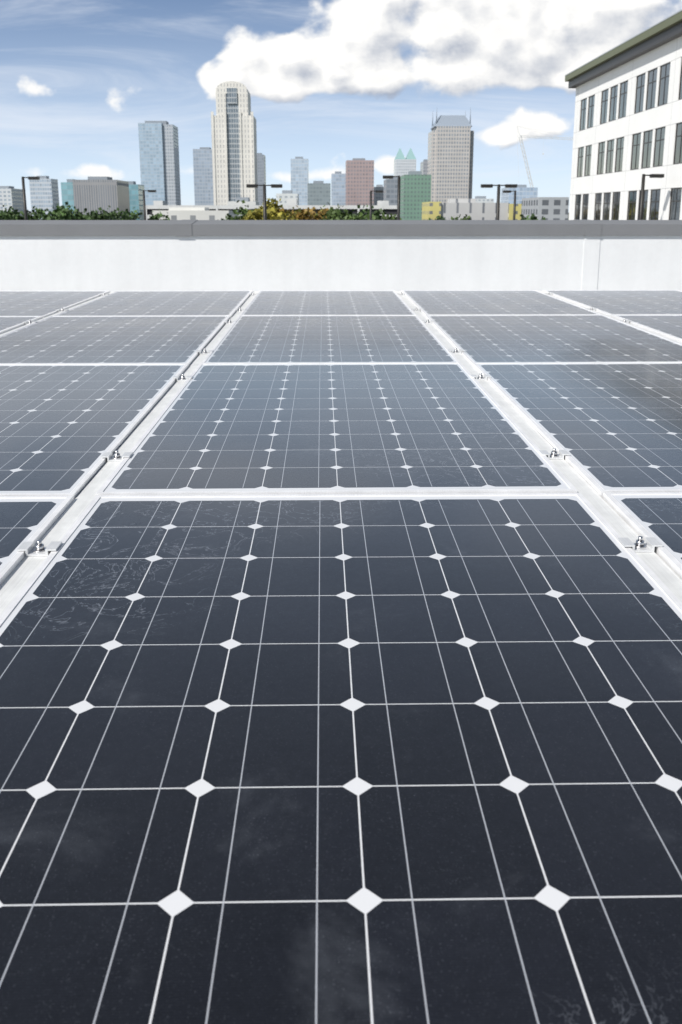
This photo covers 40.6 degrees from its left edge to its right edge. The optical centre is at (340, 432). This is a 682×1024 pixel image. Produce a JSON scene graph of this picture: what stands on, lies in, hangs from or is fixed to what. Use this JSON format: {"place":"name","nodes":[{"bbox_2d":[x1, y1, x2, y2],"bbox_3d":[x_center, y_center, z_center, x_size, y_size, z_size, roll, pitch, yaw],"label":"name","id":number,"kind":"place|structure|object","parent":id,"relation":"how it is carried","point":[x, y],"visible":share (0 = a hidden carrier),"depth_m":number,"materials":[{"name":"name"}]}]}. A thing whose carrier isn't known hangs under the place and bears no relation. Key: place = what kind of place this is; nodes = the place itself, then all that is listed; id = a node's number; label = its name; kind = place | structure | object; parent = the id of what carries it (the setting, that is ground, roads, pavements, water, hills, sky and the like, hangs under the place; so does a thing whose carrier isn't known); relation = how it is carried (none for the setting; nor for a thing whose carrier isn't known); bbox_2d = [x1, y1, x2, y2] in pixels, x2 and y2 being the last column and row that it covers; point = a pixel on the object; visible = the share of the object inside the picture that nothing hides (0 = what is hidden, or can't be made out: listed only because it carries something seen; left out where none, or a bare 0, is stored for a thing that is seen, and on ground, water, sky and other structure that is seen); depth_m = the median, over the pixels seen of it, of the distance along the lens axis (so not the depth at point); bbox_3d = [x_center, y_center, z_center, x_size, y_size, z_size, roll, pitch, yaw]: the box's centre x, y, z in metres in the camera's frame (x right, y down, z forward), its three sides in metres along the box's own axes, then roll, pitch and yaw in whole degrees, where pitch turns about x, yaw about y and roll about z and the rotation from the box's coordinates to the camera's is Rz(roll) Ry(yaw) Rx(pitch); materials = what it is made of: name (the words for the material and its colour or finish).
{"place":"outdoors","nodes":[
{"label":"outdoors","id":0,"kind":"place"},
{"bbox_2d":[0,186,23,216],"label":"building","id":1,"kind":"structure","parent":0,"point":[11,196],"depth_m":868.93,"materials":[{"name":"grey"}]},
{"bbox_2d":[22,177,39,219],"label":"light pole","id":2,"kind":"object","parent":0,"point":[24,196],"visible":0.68,"depth_m":65.35,"materials":[{"name":"brown metal"}]},
{"bbox_2d":[29,176,58,218],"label":"office building","id":3,"kind":"structure","parent":0,"point":[44,192],"depth_m":771.01,"materials":[{"name":"grey"}]},
{"bbox_2d":[143,190,155,219],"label":"light pole","id":4,"kind":"object","parent":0,"point":[144,208],"visible":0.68,"depth_m":84.96,"materials":[{"name":"brown metal"}]},
{"bbox_2d":[138,121,180,204],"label":"tower","id":5,"kind":"structure","parent":0,"point":[159,157],"depth_m":911.04,"materials":[{"name":"blue glass"}]},
{"bbox_2d":[152,207,238,219],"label":"cream building","id":6,"kind":"structure","parent":0,"point":[189,213],"depth_m":242.68,"materials":[{"name":"white concrete"}]},
{"bbox_2d":[193,147,213,204],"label":"skyscraper","id":7,"kind":"structure","parent":0,"point":[203,175],"depth_m":1009.89,"materials":[{"name":"blue"}]},
{"bbox_2d":[228,197,258,204],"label":"pale building","id":8,"kind":"structure","parent":0,"point":[247,201],"depth_m":581.34,"materials":[{"name":"grey"}]},
{"bbox_2d":[257,153,265,204],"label":"dark tower","id":9,"kind":"structure","parent":0,"point":[261,168],"depth_m":1108.20,"materials":[{"name":"grey"}]},
{"bbox_2d":[246,184,281,219],"bbox_3d":[-4.809,-12.360,58.654,2.240,6.671,0.440,0,14,-1],"label":"light pole","id":10,"kind":"object","parent":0,"point":[264,196],"visible":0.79,"depth_m":57.87,"materials":[{"name":"brown metal"}]},
{"bbox_2d":[276,190,298,204],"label":"pale building","id":11,"kind":"structure","parent":0,"point":[285,195],"depth_m":677.96,"materials":[{"name":"grey"}]},
{"bbox_2d":[291,157,308,204],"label":"skyscraper","id":12,"kind":"structure","parent":0,"point":[299,174],"depth_m":964.25,"materials":[{"name":"blue"}]},
{"bbox_2d":[307,181,330,204],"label":"building","id":13,"kind":"structure","parent":0,"point":[319,192],"depth_m":871.23,"materials":[{"name":"grey"}]},
{"bbox_2d":[331,171,345,204],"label":"blue building","id":14,"kind":"structure","parent":0,"point":[338,182],"depth_m":967.51,"materials":[{"name":"grey"}]},
{"bbox_2d":[0,235,681,291],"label":"parapet wall","id":15,"kind":"structure","parent":0,"point":[215,263],"depth_m":6.92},
{"bbox_2d":[0,220,681,235],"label":"parapet coping","id":16,"kind":"object","parent":15,"relation":"on","point":[327,227],"visible":1,"depth_m":6.86,"materials":[{"name":"grey metal"}]},
{"bbox_2d":[0,291,681,614],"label":"mounting rails","id":17,"kind":"object","parent":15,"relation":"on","point":[17,578],"visible":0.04,"depth_m":1.96,"materials":[{"name":"metal"}]},
{"bbox_2d":[0,316,42,333],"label":"solar panel","id":18,"kind":"object","parent":17,"relation":"on","point":[8,323],"visible":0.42,"depth_m":4.84,"materials":[{"name":"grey glass"}]},
{"bbox_2d":[0,495,73,584],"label":"solar panel","id":19,"kind":"object","parent":17,"relation":"on","point":[28,519],"visible":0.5,"depth_m":1.73,"materials":[{"name":"blue glass"}]},
{"bbox_2d":[0,291,109,317],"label":"solar panel","id":20,"kind":"object","parent":17,"relation":"on","point":[31,303],"visible":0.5,"depth_m":5.93,"materials":[{"name":"grey glass"}]},
{"bbox_2d":[0,364,188,498],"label":"solar panel","id":21,"kind":"object","parent":17,"relation":"on","point":[64,428],"visible":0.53,"depth_m":2.60,"materials":[{"name":"blue glass"}]},
{"bbox_2d":[0,316,230,365],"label":"solar panel","id":22,"kind":"object","parent":17,"relation":"on","point":[116,340],"visible":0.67,"depth_m":4.16,"materials":[{"name":"grey glass"}]},
{"bbox_2d":[53,290,252,317],"bbox_3d":[-1.120,-0.821,5.905,0.990,0.040,1.650,0,14,-1],"label":"solar panel","id":23,"kind":"object","parent":17,"relation":"on","point":[173,303],"visible":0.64,"depth_m":5.73,"materials":[{"name":"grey glass"}]},
{"bbox_2d":[240,290,416,314],"bbox_3d":[-0.085,-0.826,5.926,0.990,0.042,1.650,0,13,-1],"label":"solar panel","id":24,"kind":"object","parent":17,"relation":"on","point":[327,302],"visible":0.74,"depth_m":5.79,"materials":[{"name":"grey glass"}]},
{"bbox_2d":[201,315,460,363],"bbox_3d":[-0.052,-0.439,4.312,0.990,0.042,1.650,0,14,-1],"label":"solar panel","id":25,"kind":"object","parent":17,"relation":"on","point":[329,339],"visible":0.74,"depth_m":4.09,"materials":[{"name":"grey glass"}]},
{"bbox_2d":[96,363,577,494],"bbox_3d":[-0.023,-0.052,2.699,0.990,0.041,1.650,0,14,-1],"label":"solar panel","id":26,"kind":"object","parent":17,"relation":"on","point":[324,428],"visible":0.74,"depth_m":2.35,"materials":[{"name":"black glass"}]},
{"bbox_2d":[17,292,662,556],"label":"panel clamps","id":27,"kind":"object","parent":17,"relation":"on","point":[39,548],"visible":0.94,"depth_m":2.15,"materials":[{"name":"metal"}]},
{"bbox_2d":[0,493,681,1023],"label":"solar panel","id":28,"kind":"object","parent":17,"relation":"on","point":[340,759],"visible":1,"depth_m":0.96,"materials":[{"name":"black glass"}]},
{"bbox_2d":[401,290,599,316],"bbox_3d":[0.951,-0.831,5.944,0.990,0.040,1.650,0,13,-1],"label":"solar panel","id":29,"kind":"object","parent":17,"relation":"on","point":[482,302],"visible":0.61,"depth_m":5.78,"materials":[{"name":"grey glass"}]},
{"bbox_2d":[426,314,681,364],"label":"solar panel","id":30,"kind":"object","parent":17,"relation":"on","point":[539,338],"visible":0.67,"depth_m":4.16,"materials":[{"name":"grey glass"}]},
{"bbox_2d":[473,362,681,498],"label":"solar panel","id":31,"kind":"object","parent":17,"relation":"on","point":[612,426],"visible":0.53,"depth_m":2.62,"materials":[{"name":"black glass"}]},
{"bbox_2d":[542,290,681,316],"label":"solar panel","id":32,"kind":"object","parent":17,"relation":"on","point":[635,302],"visible":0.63,"depth_m":5.98,"materials":[{"name":"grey glass"}]},
{"bbox_2d":[603,492,681,579],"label":"solar panel","id":33,"kind":"object","parent":17,"relation":"on","point":[657,516],"visible":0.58,"depth_m":1.75,"materials":[{"name":"blue glass"}]},
{"bbox_2d":[612,315,681,341],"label":"solar panel","id":34,"kind":"object","parent":17,"relation":"on","point":[669,326],"visible":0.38,"depth_m":4.76,"materials":[{"name":"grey glass"}]},
{"bbox_2d":[0,0,681,211],"label":"sky","id":35,"kind":"structure","parent":0,"point":[329,83],"materials":[{"name":"blue"}]},
{"bbox_2d":[345,158,373,204],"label":"high-rise building","id":36,"kind":"structure","parent":0,"point":[359,179],"depth_m":917.74,"materials":[{"name":"grey"}]},
{"bbox_2d":[370,190,382,219],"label":"light pole","id":37,"kind":"object","parent":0,"point":[377,191],"visible":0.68,"depth_m":85.28,"materials":[{"name":"brown metal"}]},
{"bbox_2d":[374,185,383,204],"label":"high-rise building","id":38,"kind":"structure","parent":0,"point":[378,196],"depth_m":969.69,"materials":[{"name":"grey"}]},
{"bbox_2d":[383,177,397,204],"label":"dark building","id":39,"kind":"structure","parent":0,"point":[390,190],"depth_m":678.49,"materials":[{"name":"grey"}]},
{"bbox_2d":[383,175,400,219],"bbox_3d":[3.559,-14.164,64.558,1.320,7.424,0.440,0,14,-1],"label":"light pole","id":40,"kind":"object","parent":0,"point":[398,193],"visible":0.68,"depth_m":63.89,"materials":[{"name":"brown metal"}]},
{"bbox_2d":[422,199,521,219],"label":"low-rise building","id":41,"kind":"structure","parent":0,"point":[472,208],"depth_m":389.98,"materials":[{"name":"white concrete"}]},
{"bbox_2d":[475,196,493,202],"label":"building","id":42,"kind":"structure","parent":0,"point":[481,199],"depth_m":875.79,"materials":[{"name":"grey"}]},
{"bbox_2d":[481,184,516,219],"bbox_3d":[9.972,-12.430,58.929,2.240,6.679,0.440,0,14,-1],"label":"light pole","id":43,"kind":"object","parent":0,"point":[498,194],"visible":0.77,"depth_m":58.14,"materials":[{"name":"brown metal"}]},
{"bbox_2d":[502,190,515,219],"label":"light pole","id":44,"kind":"object","parent":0,"point":[514,206],"visible":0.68,"depth_m":83.63,"materials":[{"name":"brown metal"}]},
{"bbox_2d":[521,197,568,219],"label":"concrete frame building","id":45,"kind":"structure","parent":0,"point":[551,208],"depth_m":342.00,"materials":[{"name":"white concrete"}]},
{"bbox_2d":[565,9,681,219],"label":"white office building","id":46,"kind":"structure","parent":0,"point":[627,133],"depth_m":60.70,"materials":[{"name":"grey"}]},
{"bbox_2d":[639,174,663,219],"bbox_3d":[17.993,-11.511,54.165,1.320,7.117,0.440,0,14,-1],"label":"light pole","id":47,"kind":"object","parent":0,"point":[642,192],"visible":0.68,"depth_m":53.46,"materials":[{"name":"brown metal"}]},
{"label":"ground","id":48,"kind":"structure","parent":0,"visible":0},
{"bbox_2d":[0,205,18,219],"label":"tree","id":49,"kind":"object","parent":48,"relation":"on","point":[5,217],"visible":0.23,"depth_m":184.50,"materials":[{"name":"green plant"}]},
{"bbox_2d":[2,206,39,219],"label":"tree","id":50,"kind":"object","parent":48,"relation":"on","point":[16,213],"visible":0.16,"depth_m":193.41,"materials":[{"name":"green plant"}]},
{"bbox_2d":[22,206,54,219],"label":"tree","id":51,"kind":"object","parent":48,"relation":"on","point":[39,212],"visible":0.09,"depth_m":196.46,"materials":[{"name":"green plant"}]},
{"bbox_2d":[38,202,94,219],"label":"tree","id":52,"kind":"object","parent":48,"relation":"on","point":[62,212],"visible":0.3,"depth_m":186.99,"materials":[{"name":"green plant"}]},
{"bbox_2d":[61,179,74,212],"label":"teal glass building","id":53,"kind":"structure","parent":48,"relation":"on","point":[67,191],"depth_m":693.55,"materials":[{"name":"grey"}]},
{"bbox_2d":[73,177,129,218],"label":"brown office building","id":54,"kind":"structure","parent":48,"relation":"on","point":[90,194],"depth_m":627.30,"materials":[{"name":"grey"}]},
{"bbox_2d":[82,207,120,219],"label":"tree","id":55,"kind":"object","parent":48,"relation":"on","point":[104,216],"visible":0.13,"depth_m":182.03,"materials":[{"name":"green plant"}]},
{"bbox_2d":[106,205,150,219],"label":"tree","id":56,"kind":"object","parent":48,"relation":"on","point":[126,216],"visible":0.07,"depth_m":193.09,"materials":[{"name":"green plant"}]},
{"bbox_2d":[128,181,143,219],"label":"teal glass building","id":57,"kind":"structure","parent":48,"relation":"on","point":[136,195],"depth_m":696.33,"materials":[{"name":"grey"}]},
{"bbox_2d":[136,211,169,219],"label":"tree","id":58,"kind":"object","parent":48,"relation":"on","point":[157,216],"visible":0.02,"depth_m":173.97,"materials":[{"name":"green plant"}]},
{"bbox_2d":[211,81,257,204],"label":"courthouse tower","id":59,"kind":"structure","parent":48,"relation":"on","point":[234,142],"depth_m":764.58,"materials":[{"name":"concrete"}]},
{"bbox_2d":[221,200,253,219],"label":"tree","id":60,"kind":"object","parent":48,"relation":"on","point":[242,214],"visible":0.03,"depth_m":164.42,"materials":[{"name":"green plant"}]},
{"bbox_2d":[236,195,300,219],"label":"tree","id":61,"kind":"object","parent":48,"relation":"on","point":[272,209],"visible":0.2,"depth_m":144.37,"materials":[{"name":"yellow plant"}]},
{"bbox_2d":[146,199,396,219],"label":"building","id":62,"kind":"structure","parent":48,"relation":"on","point":[386,207],"depth_m":320.53,"materials":[{"name":"white concrete"}]},
{"bbox_2d":[276,206,328,219],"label":"tree","id":63,"kind":"object","parent":48,"relation":"on","point":[302,215],"visible":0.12,"depth_m":149.12,"materials":[{"name":"orange plant"}]},
{"bbox_2d":[316,203,375,219],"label":"tree","id":64,"kind":"object","parent":48,"relation":"on","point":[335,214],"visible":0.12,"depth_m":154.48,"materials":[{"name":"green plant"}]},
{"bbox_2d":[351,205,383,219],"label":"tree","id":65,"kind":"object","parent":48,"relation":"on","point":[376,213],"visible":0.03,"depth_m":166.85,"materials":[{"name":"green plant"}]},
{"bbox_2d":[367,210,401,219],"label":"tree","id":66,"kind":"object","parent":48,"relation":"on","point":[391,217],"visible":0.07,"depth_m":174.91,"materials":[{"name":"green plant"}]},
{"bbox_2d":[394,148,415,175],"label":"skyscraper","id":67,"kind":"structure","parent":48,"relation":"on","point":[403,165],"depth_m":1252.42,"materials":[{"name":"white"}]},
{"bbox_2d":[400,171,430,219],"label":"high-rise building","id":68,"kind":"structure","parent":48,"relation":"on","point":[415,189],"depth_m":582.59,"materials":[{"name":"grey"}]},
{"bbox_2d":[420,159,427,174],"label":"skyscraper","id":69,"kind":"structure","parent":48,"relation":"on","point":[423,166],"depth_m":1012.95,"materials":[{"name":"grey"}]},
{"bbox_2d":[429,215,449,219],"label":"tree","id":70,"kind":"object","parent":48,"relation":"on","point":[439,217],"depth_m":167.04,"materials":[{"name":"green plant"}]},
{"bbox_2d":[427,107,473,202],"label":"skyscraper","id":71,"kind":"structure","parent":48,"relation":"on","point":[450,153],"depth_m":963.62,"materials":[{"name":"concrete"}]},
{"bbox_2d":[439,214,471,219],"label":"tree","id":72,"kind":"object","parent":48,"relation":"on","point":[464,218],"visible":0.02,"depth_m":156.01,"materials":[{"name":"green plant"}]},
{"bbox_2d":[501,185,537,203],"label":"glass building","id":73,"kind":"structure","parent":48,"relation":"on","point":[523,191],"depth_m":777.96,"materials":[{"name":"blue"}]},
{"bbox_2d":[520,213,545,219],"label":"tree","id":74,"kind":"object","parent":48,"relation":"on","point":[533,217],"visible":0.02,"depth_m":145.72,"materials":[{"name":"green plant"}]},
{"bbox_2d":[517,126,572,186],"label":"crane","id":75,"kind":"object","parent":48,"relation":"on","point":[525,153],"visible":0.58,"depth_m":864.00,"materials":[{"name":"white paint"}]}
]}

